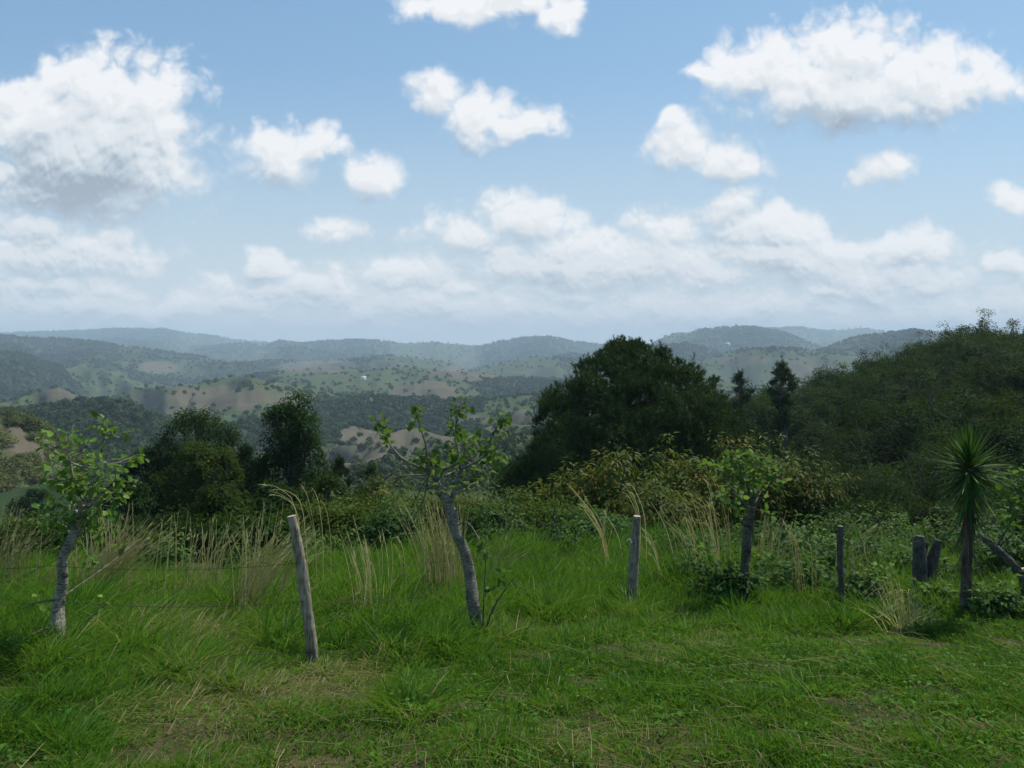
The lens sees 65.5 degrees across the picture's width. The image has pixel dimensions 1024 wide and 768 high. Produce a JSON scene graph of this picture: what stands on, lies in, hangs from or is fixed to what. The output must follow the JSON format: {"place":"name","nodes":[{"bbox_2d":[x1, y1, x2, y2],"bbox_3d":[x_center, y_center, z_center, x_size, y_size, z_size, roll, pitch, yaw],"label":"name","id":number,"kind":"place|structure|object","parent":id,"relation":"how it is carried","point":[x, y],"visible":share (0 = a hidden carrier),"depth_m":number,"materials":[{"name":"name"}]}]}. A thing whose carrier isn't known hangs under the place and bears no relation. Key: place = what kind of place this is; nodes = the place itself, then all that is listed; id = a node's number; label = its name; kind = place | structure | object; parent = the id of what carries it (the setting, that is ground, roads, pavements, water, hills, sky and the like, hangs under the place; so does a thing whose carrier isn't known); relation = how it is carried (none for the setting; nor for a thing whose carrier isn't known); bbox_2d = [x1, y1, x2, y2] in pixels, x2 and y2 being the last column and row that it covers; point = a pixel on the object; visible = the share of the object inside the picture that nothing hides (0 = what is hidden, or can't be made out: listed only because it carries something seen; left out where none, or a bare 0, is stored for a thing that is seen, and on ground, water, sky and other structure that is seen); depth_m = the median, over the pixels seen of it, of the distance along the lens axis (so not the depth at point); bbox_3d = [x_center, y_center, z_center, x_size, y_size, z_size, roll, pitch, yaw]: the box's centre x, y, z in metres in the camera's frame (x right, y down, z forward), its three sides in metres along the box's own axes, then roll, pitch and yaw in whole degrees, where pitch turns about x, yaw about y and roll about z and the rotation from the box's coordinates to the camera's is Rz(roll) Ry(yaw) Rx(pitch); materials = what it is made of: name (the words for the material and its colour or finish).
{"place":"outdoors","nodes":[
{"label":"outdoors","id":0,"kind":"place"},
{"bbox_2d":[0,544,1023,767],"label":"grass","id":1,"kind":"structure","parent":0,"point":[188,668],"depth_m":6.30,"materials":[{"name":"plant"}]},
{"bbox_2d":[0,327,1023,767],"bbox_3d":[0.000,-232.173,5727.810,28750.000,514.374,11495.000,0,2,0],"label":"ground","id":2,"kind":"structure","parent":0,"point":[222,393],"depth_m":1182.63,"materials":[{"name":"plant"}]},
{"bbox_2d":[0,506,63,560],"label":"brushy shrub","id":3,"kind":"object","parent":2,"relation":"on","point":[23,526],"visible":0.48,"depth_m":17.88,"materials":[{"name":"green plant"}]},
{"bbox_2d":[5,488,60,528],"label":"broadleaf tree","id":4,"kind":"object","parent":2,"relation":"on","point":[31,498],"visible":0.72,"depth_m":104.39,"materials":[{"name":"green plant"}]},
{"bbox_2d":[0,503,99,596],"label":"dry grass clump","id":5,"kind":"object","parent":2,"relation":"on","point":[13,557],"visible":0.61,"depth_m":10.61,"materials":[{"name":"plant"}]},
{"bbox_2d":[19,511,130,558],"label":"brushy shrub","id":6,"kind":"object","parent":2,"relation":"on","point":[44,537],"visible":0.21,"depth_m":17.75,"materials":[{"name":"green plant"}]},
{"bbox_2d":[4,411,149,657],"bbox_3d":[-3.832,1.413,7.545,1.162,2.385,1.704,0,2,0],"label":"live fence tree","id":7,"kind":"object","parent":2,"relation":"on","point":[77,522],"visible":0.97,"depth_m":7.17,"materials":[{"name":"green plant"}]},
{"bbox_2d":[89,479,162,533],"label":"broadleaf tree","id":8,"kind":"object","parent":2,"relation":"on","point":[138,502],"visible":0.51,"depth_m":42.05,"materials":[{"name":"green plant"}]},
{"bbox_2d":[62,504,190,600],"bbox_3d":[-5.039,2.311,10.589,1.908,1.662,1.569,0,2,0],"label":"dry grass clump","id":9,"kind":"object","parent":2,"relation":"on","point":[112,555],"visible":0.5,"depth_m":10.46,"materials":[{"name":"plant"}]},
{"bbox_2d":[92,502,198,561],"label":"brushy shrub","id":10,"kind":"object","parent":2,"relation":"on","point":[138,525],"visible":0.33,"depth_m":18.03,"materials":[{"name":"green plant"}]},
{"bbox_2d":[112,447,180,531],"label":"broadleaf tree","id":11,"kind":"object","parent":2,"relation":"on","point":[134,472],"visible":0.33,"depth_m":49.69,"materials":[{"name":"green plant"}]},
{"bbox_2d":[130,525,197,569],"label":"leafy weed","id":12,"kind":"object","parent":2,"relation":"on","point":[172,555],"visible":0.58,"depth_m":15.31,"materials":[{"name":"green plant"}]},
{"bbox_2d":[142,405,249,525],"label":"broadleaf tree","id":13,"kind":"object","parent":2,"relation":"on","point":[190,424],"visible":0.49,"depth_m":51.89,"materials":[{"name":"green plant"}]},
{"bbox_2d":[148,437,246,542],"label":"broadleaf tree","id":14,"kind":"object","parent":2,"relation":"on","point":[203,461],"visible":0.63,"depth_m":44.45,"materials":[{"name":"green plant"}]},
{"bbox_2d":[153,510,261,594],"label":"dry grass clump","id":15,"kind":"object","parent":2,"relation":"on","point":[205,570],"visible":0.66,"depth_m":10.87,"materials":[{"name":"plant"}]},
{"bbox_2d":[162,500,262,561],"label":"brushy shrub","id":16,"kind":"object","parent":2,"relation":"on","point":[197,529],"visible":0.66,"depth_m":17.86,"materials":[{"name":"green plant"}]},
{"bbox_2d":[178,482,257,542],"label":"broadleaf tree","id":17,"kind":"object","parent":2,"relation":"on","point":[219,497],"visible":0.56,"depth_m":35.56,"materials":[{"name":"green plant"}]},
{"bbox_2d":[219,442,282,523],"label":"broadleaf tree","id":18,"kind":"object","parent":2,"relation":"on","point":[246,454],"visible":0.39,"depth_m":54.68,"materials":[{"name":"green plant"}]},
{"bbox_2d":[212,504,322,615],"bbox_3d":[-3.010,2.215,9.598,1.616,1.590,1.431,0,2,0],"label":"dry grass clump","id":19,"kind":"object","parent":2,"relation":"on","point":[249,581],"visible":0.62,"depth_m":9.51,"materials":[{"name":"plant"}]},
{"bbox_2d":[226,511,312,558],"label":"brushy shrub","id":20,"kind":"object","parent":2,"relation":"on","point":[272,525],"visible":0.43,"depth_m":17.84,"materials":[{"name":"green plant"}]},
{"bbox_2d":[237,479,315,528],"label":"broadleaf tree","id":21,"kind":"object","parent":2,"relation":"on","point":[264,498],"visible":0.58,"depth_m":37.84,"materials":[{"name":"green plant"}]},
{"bbox_2d":[244,389,335,513],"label":"broadleaf tree","id":22,"kind":"object","parent":2,"relation":"on","point":[294,440],"visible":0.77,"depth_m":49.26,"materials":[{"name":"green plant"}]},
{"bbox_2d":[287,515,318,662],"bbox_3d":[-1.841,1.894,7.036,0.279,1.484,0.126,0,2,0],"label":"fence post","id":23,"kind":"object","parent":2,"relation":"on","point":[304,592],"visible":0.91,"depth_m":6.99,"materials":[{"name":"grey wood"}]},
{"bbox_2d":[266,489,339,544],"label":"brushy shrub","id":24,"kind":"object","parent":2,"relation":"on","point":[299,509],"visible":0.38,"depth_m":18.96,"materials":[{"name":"green plant"}]},
{"bbox_2d":[298,470,362,510],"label":"broadleaf tree","id":25,"kind":"object","parent":2,"relation":"on","point":[328,480],"visible":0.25,"depth_m":40.16,"materials":[{"name":"green plant"}]},
{"bbox_2d":[300,495,379,553],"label":"brushy shrub","id":26,"kind":"object","parent":2,"relation":"on","point":[346,519],"visible":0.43,"depth_m":19.33,"materials":[{"name":"green plant"}]},
{"bbox_2d":[316,516,401,615],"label":"dry grass clump","id":27,"kind":"object","parent":2,"relation":"on","point":[365,575],"visible":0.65,"depth_m":9.54,"materials":[{"name":"plant"}]},
{"bbox_2d":[325,474,416,543],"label":"brushy shrub","id":28,"kind":"object","parent":2,"relation":"on","point":[370,502],"visible":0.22,"depth_m":24.24,"materials":[{"name":"green plant"}]},
{"bbox_2d":[351,463,392,510],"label":"broadleaf tree","id":29,"kind":"object","parent":2,"relation":"on","point":[371,469],"visible":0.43,"depth_m":60.33,"materials":[{"name":"green plant"}]},
{"bbox_2d":[337,726,435,767],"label":"grass tuft","id":30,"kind":"object","parent":2,"relation":"on","point":[413,750],"visible":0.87,"depth_m":4.78,"materials":[{"name":"plant"}]},
{"bbox_2d":[350,487,439,552],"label":"brushy shrub","id":31,"kind":"object","parent":2,"relation":"on","point":[382,521],"visible":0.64,"depth_m":18.37,"materials":[{"name":"green plant"}]},
{"bbox_2d":[339,670,475,723],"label":"grass tuft","id":32,"kind":"object","parent":2,"relation":"on","point":[388,701],"visible":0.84,"depth_m":5.60,"materials":[{"name":"plant"}]},
{"bbox_2d":[370,465,458,518],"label":"brushy shrub","id":33,"kind":"object","parent":2,"relation":"on","point":[411,496],"visible":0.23,"depth_m":26.00,"materials":[{"name":"green plant"}]},
{"bbox_2d":[390,495,472,597],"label":"dry grass clump","id":34,"kind":"object","parent":2,"relation":"on","point":[441,556],"visible":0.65,"depth_m":10.78,"materials":[{"name":"plant"}]},
{"bbox_2d":[400,491,480,545],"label":"brushy shrub","id":35,"kind":"object","parent":2,"relation":"on","point":[442,515],"visible":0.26,"depth_m":19.93,"materials":[{"name":"green plant"}]},
{"bbox_2d":[368,396,515,633],"bbox_3d":[-0.654,1.485,8.611,1.524,2.701,1.232,1,3,31],"label":"live fence tree","id":36,"kind":"object","parent":2,"relation":"on","point":[458,538],"visible":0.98,"depth_m":8.45,"materials":[{"name":"green plant"}]},
{"bbox_2d":[0,324,957,493],"bbox_3d":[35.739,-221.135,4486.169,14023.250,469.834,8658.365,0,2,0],"label":"hills","id":37,"kind":"structure","parent":2,"relation":"on","point":[120,412],"depth_m":1521.83,"materials":[{"name":"green plant"}]},
{"bbox_2d":[459,495,538,547],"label":"brushy shrub","id":38,"kind":"object","parent":2,"relation":"on","point":[493,513],"visible":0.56,"depth_m":19.36,"materials":[{"name":"green plant"}]},
{"bbox_2d":[0,517,1020,672],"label":"tall grass","id":39,"kind":"structure","parent":2,"relation":"on","point":[618,557],"depth_m":11.58,"materials":[{"name":"plant"}]},
{"bbox_2d":[485,482,551,527],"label":"brushy shrub","id":40,"kind":"object","parent":2,"relation":"on","point":[514,496],"visible":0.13,"depth_m":23.37,"materials":[{"name":"green plant"}]},
{"bbox_2d":[507,488,607,541],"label":"brushy shrub","id":41,"kind":"object","parent":2,"relation":"on","point":[541,517],"visible":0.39,"depth_m":20.36,"materials":[{"name":"green plant"}]},
{"bbox_2d":[506,496,608,551],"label":"leafy weed","id":42,"kind":"object","parent":2,"relation":"on","point":[559,528],"visible":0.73,"depth_m":17.10,"materials":[{"name":"green plant"}]},
{"bbox_2d":[528,455,596,515],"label":"rusty bush","id":43,"kind":"object","parent":2,"relation":"on","point":[556,486],"visible":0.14,"depth_m":24.59,"materials":[{"name":"green plant"}]},
{"bbox_2d":[558,498,632,542],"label":"brushy shrub","id":44,"kind":"object","parent":2,"relation":"on","point":[614,521],"visible":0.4,"depth_m":19.42,"materials":[{"name":"green plant"}]},
{"bbox_2d":[568,484,646,571],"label":"dry grass clump","id":45,"kind":"object","parent":2,"relation":"on","point":[603,544],"visible":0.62,"depth_m":14.03,"materials":[{"name":"plant"}]},
{"bbox_2d":[545,442,678,522],"bbox_3d":[3.042,3.330,23.689,3.615,3.259,3.198,2,3,43],"label":"rusty bush","id":46,"kind":"object","parent":2,"relation":"on","point":[598,491],"visible":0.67,"depth_m":23.28,"materials":[{"name":"green plant"}]},
{"bbox_2d":[480,333,777,540],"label":"broadleaf tree","id":47,"kind":"object","parent":2,"relation":"on","point":[706,413],"visible":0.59,"depth_m":40.58,"materials":[{"name":"leaf"},{"name":"twig bark"}]},
{"bbox_2d":[627,515,640,600],"bbox_3d":[1.577,2.413,10.366,0.186,1.413,0.187,0,2,0],"label":"fence post","id":48,"kind":"object","parent":2,"relation":"on","point":[633,565],"visible":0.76,"depth_m":10.30,"materials":[{"name":"grey wood"}]},
{"bbox_2d":[593,709,708,764],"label":"grass tuft","id":49,"kind":"object","parent":2,"relation":"on","point":[650,733],"visible":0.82,"depth_m":4.97,"materials":[{"name":"plant"}]},
{"bbox_2d":[599,480,719,534],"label":"rusty bush","id":50,"kind":"object","parent":2,"relation":"on","point":[666,505],"visible":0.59,"depth_m":21.16,"materials":[{"name":"green plant"}]},
{"bbox_2d":[641,480,735,582],"bbox_3d":[2.888,2.401,12.146,1.884,1.939,1.530,1,3,17],"label":"dry grass clump","id":51,"kind":"object","parent":2,"relation":"on","point":[712,536],"visible":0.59,"depth_m":12.05,"materials":[{"name":"plant"}]},
{"bbox_2d":[641,432,737,532],"bbox_3d":[5.564,3.485,25.593,3.634,3.906,3.454,0,2,0],"label":"rusty bush","id":52,"kind":"object","parent":2,"relation":"on","point":[687,482],"visible":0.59,"depth_m":25.43,"materials":[{"name":"green plant"}]},
{"bbox_2d":[651,525,740,558],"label":"leafy weed","id":53,"kind":"object","parent":2,"relation":"on","point":[671,536],"visible":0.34,"depth_m":14.44,"materials":[{"name":"green plant"}]},
{"bbox_2d":[683,548,771,607],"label":"leafy weed","id":54,"kind":"object","parent":2,"relation":"on","point":[751,583],"visible":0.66,"depth_m":10.60,"materials":[{"name":"green plant"}]},
{"bbox_2d":[686,446,792,601],"bbox_3d":[3.087,1.973,10.720,1.496,2.292,1.196,-1,3,-30],"label":"live fence tree","id":55,"kind":"object","parent":2,"relation":"on","point":[748,510],"visible":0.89,"depth_m":10.65,"materials":[{"name":"green plant"}]},
{"bbox_2d":[731,367,755,430],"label":"pine tree","id":56,"kind":"object","parent":2,"relation":"on","point":[746,393],"visible":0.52,"depth_m":94.83,"materials":[{"name":"green plant"}]},
{"bbox_2d":[693,430,810,536],"bbox_3d":[7.869,3.520,26.703,3.440,4.090,3.461,2,3,44],"label":"rusty bush","id":57,"kind":"object","parent":2,"relation":"on","point":[772,499],"visible":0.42,"depth_m":26.23,"materials":[{"name":"green plant"}]},
{"bbox_2d":[742,382,819,438],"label":"scrub tree","id":58,"kind":"object","parent":2,"relation":"on","point":[767,418],"visible":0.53,"depth_m":101.29,"materials":[{"name":"green plant"}]},
{"bbox_2d":[763,355,800,459],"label":"pine tree","id":59,"kind":"object","parent":2,"relation":"on","point":[781,423],"visible":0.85,"depth_m":84.97,"materials":[{"name":"green plant"}]},
{"bbox_2d":[751,539,814,585],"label":"leafy weed","id":60,"kind":"object","parent":2,"relation":"on","point":[769,566],"visible":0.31,"depth_m":12.27,"materials":[{"name":"green plant"}]},
{"bbox_2d":[733,505,833,558],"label":"leafy weed","id":61,"kind":"object","parent":2,"relation":"on","point":[783,537],"visible":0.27,"depth_m":15.28,"materials":[{"name":"green plant"}]},
{"bbox_2d":[754,546,834,596],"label":"leafy weed","id":62,"kind":"object","parent":2,"relation":"on","point":[815,566],"visible":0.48,"depth_m":11.71,"materials":[{"name":"green plant"}]},
{"bbox_2d":[747,435,861,541],"bbox_3d":[9.896,3.850,27.615,3.581,3.961,2.850,0,2,0],"label":"rusty bush","id":63,"kind":"object","parent":2,"relation":"on","point":[822,492],"visible":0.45,"depth_m":26.99,"materials":[{"name":"green plant"}]},
{"bbox_2d":[771,396,843,444],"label":"scrub tree","id":64,"kind":"object","parent":2,"relation":"on","point":[795,428],"visible":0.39,"depth_m":94.33,"materials":[{"name":"green plant"}]},
{"bbox_2d":[756,660,865,697],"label":"grass tuft","id":65,"kind":"object","parent":2,"relation":"on","point":[797,679],"visible":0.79,"depth_m":6.14,"materials":[{"name":"plant"}]},
{"bbox_2d":[764,513,862,564],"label":"leafy weed","id":66,"kind":"object","parent":2,"relation":"on","point":[805,532],"visible":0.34,"depth_m":14.36,"materials":[{"name":"green plant"}]},
{"bbox_2d":[774,467,858,541],"bbox_3d":[10.168,4.266,27.151,3.367,2.902,2.699,0,2,0],"label":"feathery tree","id":67,"kind":"object","parent":2,"relation":"on","point":[813,509],"visible":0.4,"depth_m":26.70,"materials":[{"name":"green plant"}]},
{"bbox_2d":[786,537,867,577],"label":"leafy weed","id":68,"kind":"object","parent":2,"relation":"on","point":[829,557],"visible":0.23,"depth_m":13.18,"materials":[{"name":"green plant"}]},
{"bbox_2d":[787,501,876,551],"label":"leafy weed","id":69,"kind":"object","parent":2,"relation":"on","point":[836,524],"visible":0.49,"depth_m":19.83,"materials":[{"name":"green plant"}]},
{"bbox_2d":[806,374,875,427],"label":"scrub tree","id":70,"kind":"object","parent":2,"relation":"on","point":[838,401],"visible":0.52,"depth_m":98.99,"materials":[{"name":"green plant"}]},
{"bbox_2d":[783,519,898,598],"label":"dry grass clump","id":71,"kind":"object","parent":2,"relation":"on","point":[795,559],"visible":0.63,"depth_m":11.18,"materials":[{"name":"plant"}]},
{"bbox_2d":[799,438,883,536],"bbox_3d":[12.563,4.228,31.222,3.730,4.382,3.083,0,2,0],"label":"feathery tree","id":72,"kind":"object","parent":2,"relation":"on","point":[849,481],"visible":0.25,"depth_m":30.89,"materials":[{"name":"green plant"}]},
{"bbox_2d":[819,558,905,604],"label":"leafy weed","id":73,"kind":"object","parent":2,"relation":"on","point":[859,580],"visible":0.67,"depth_m":10.93,"materials":[{"name":"green plant"}]},
{"bbox_2d":[819,485,917,536],"bbox_3d":[11.238,4.308,25.104,2.978,2.075,2.423,0,2,9],"label":"feathery tree","id":74,"kind":"object","parent":2,"relation":"on","point":[879,519],"visible":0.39,"depth_m":24.97,"materials":[{"name":"green plant"}]},
{"bbox_2d":[818,407,918,481],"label":"scrub tree","id":75,"kind":"object","parent":2,"relation":"on","point":[876,457],"visible":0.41,"depth_m":67.70,"materials":[{"name":"green plant"}]},
{"bbox_2d":[824,500,912,563],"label":"leafy weed","id":76,"kind":"object","parent":2,"relation":"on","point":[874,539],"visible":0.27,"depth_m":13.97,"materials":[{"name":"green plant"}]},
{"bbox_2d":[835,380,907,432],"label":"scrub tree","id":77,"kind":"object","parent":2,"relation":"on","point":[870,400],"visible":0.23,"depth_m":83.92,"materials":[{"name":"green plant"}]},
{"bbox_2d":[841,452,930,520],"bbox_3d":[14.056,4.389,30.033,3.217,3.668,3.344,0,2,0],"label":"feathery tree","id":78,"kind":"object","parent":2,"relation":"on","point":[887,490],"visible":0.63,"depth_m":29.80,"materials":[{"name":"green plant"}]},
{"bbox_2d":[844,509,927,548],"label":"leafy weed","id":79,"kind":"object","parent":2,"relation":"on","point":[886,533],"visible":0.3,"depth_m":17.30,"materials":[{"name":"green plant"}]},
{"bbox_2d":[845,405,928,465],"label":"scrub tree","id":80,"kind":"object","parent":2,"relation":"on","point":[899,441],"visible":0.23,"depth_m":68.52,"materials":[{"name":"green plant"}]},
{"bbox_2d":[840,579,958,632],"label":"dry grass clump","id":81,"kind":"object","parent":2,"relation":"on","point":[902,606],"visible":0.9,"depth_m":9.56,"materials":[{"name":"plant"}]},
{"bbox_2d":[882,440,959,521],"bbox_3d":[17.801,4.711,34.384,3.497,4.792,3.201,-2,3,-42],"label":"feathery tree","id":82,"kind":"object","parent":2,"relation":"on","point":[926,487],"visible":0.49,"depth_m":34.09,"materials":[{"name":"green plant"}]},
{"bbox_2d":[912,535,941,588],"bbox_3d":[6.013,2.730,11.589,0.427,1.074,0.283,-2,3,-35],"label":"stump post","id":83,"kind":"object","parent":2,"relation":"on","point":[919,553],"visible":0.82,"depth_m":11.51,"materials":[{"name":"grey wood"}]},
{"bbox_2d":[859,365,1001,464],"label":"scrub tree","id":84,"kind":"object","parent":2,"relation":"on","point":[908,427],"visible":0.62,"depth_m":66.01,"materials":[{"name":"green plant"}]},
{"bbox_2d":[894,576,971,609],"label":"leafy weed","id":85,"kind":"object","parent":2,"relation":"on","point":[936,586],"visible":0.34,"depth_m":10.37,"materials":[{"name":"green plant"}]},
{"bbox_2d":[883,495,984,544],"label":"feathery tree","id":86,"kind":"object","parent":2,"relation":"on","point":[919,512],"visible":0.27,"depth_m":25.97,"materials":[{"name":"green plant"}]},
{"bbox_2d":[896,506,986,554],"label":"leafy weed","id":87,"kind":"object","parent":2,"relation":"on","point":[937,534],"visible":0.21,"depth_m":15.57,"materials":[{"name":"green plant"}]},
{"bbox_2d":[876,419,1021,517],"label":"scrub tree","id":88,"kind":"object","parent":2,"relation":"on","point":[930,470],"visible":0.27,"depth_m":47.97,"materials":[{"name":"green plant"}]},
{"bbox_2d":[888,712,1013,762],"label":"grass tuft","id":89,"kind":"object","parent":2,"relation":"on","point":[918,735],"visible":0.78,"depth_m":4.95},
{"bbox_2d":[916,652,1023,692],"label":"grass tuft","id":90,"kind":"object","parent":2,"relation":"on","point":[948,674],"visible":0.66,"depth_m":6.31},
{"bbox_2d":[922,417,1019,616],"bbox_3d":[5.614,1.695,9.765,1.066,2.607,1.143,-2,3,-44],"label":"yucca","id":91,"kind":"object","parent":2,"relation":"on","point":[968,450],"visible":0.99,"depth_m":9.76,"materials":[{"name":"green plant"}]},
{"bbox_2d":[938,330,1007,369],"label":"scrub tree","id":92,"kind":"object","parent":2,"relation":"on","point":[972,352],"visible":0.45,"depth_m":97.05,"materials":[{"name":"green plant"}]},
{"bbox_2d":[930,441,1023,536],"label":"feathery tree","id":93,"kind":"object","parent":2,"relation":"on","point":[998,491],"visible":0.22,"depth_m":33.12,"materials":[{"name":"green plant"}]},
{"bbox_2d":[937,388,1023,473],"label":"scrub tree","id":94,"kind":"object","parent":2,"relation":"on","point":[997,437],"visible":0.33,"depth_m":53.03,"materials":[{"name":"green plant"}]},
{"bbox_2d":[952,517,1023,585],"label":"leafy weed","id":95,"kind":"object","parent":2,"relation":"on","point":[993,560],"visible":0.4,"depth_m":12.47,"materials":[{"name":"green plant"}]},
{"bbox_2d":[954,566,1023,620],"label":"leafy weed","id":96,"kind":"object","parent":2,"relation":"on","point":[995,602],"visible":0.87,"depth_m":9.67,"materials":[{"name":"green plant"}]},
{"bbox_2d":[954,361,1023,400],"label":"scrub tree","id":97,"kind":"object","parent":2,"relation":"on","point":[1002,382],"visible":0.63,"depth_m":71.21,"materials":[{"name":"green plant"}]},
{"bbox_2d":[973,463,1023,540],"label":"feathery tree","id":98,"kind":"object","parent":2,"relation":"on","point":[1009,510],"visible":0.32,"depth_m":27.18,"materials":[{"name":"green plant"}]},
{"bbox_2d":[974,413,1023,478],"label":"scrub tree","id":99,"kind":"object","parent":2,"relation":"on","point":[1017,450],"visible":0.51,"depth_m":51.09,"materials":[{"name":"green plant"}]},
{"bbox_2d":[977,463,1023,595],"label":"live fence tree","id":100,"kind":"object","parent":2,"relation":"on","point":[1001,553],"visible":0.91,"depth_m":11.03,"materials":[{"name":"green plant"}]},
{"bbox_2d":[0,0,1023,345],"label":"sky","id":101,"kind":"structure","parent":0,"point":[465,172],"materials":[{"name":"blue"}]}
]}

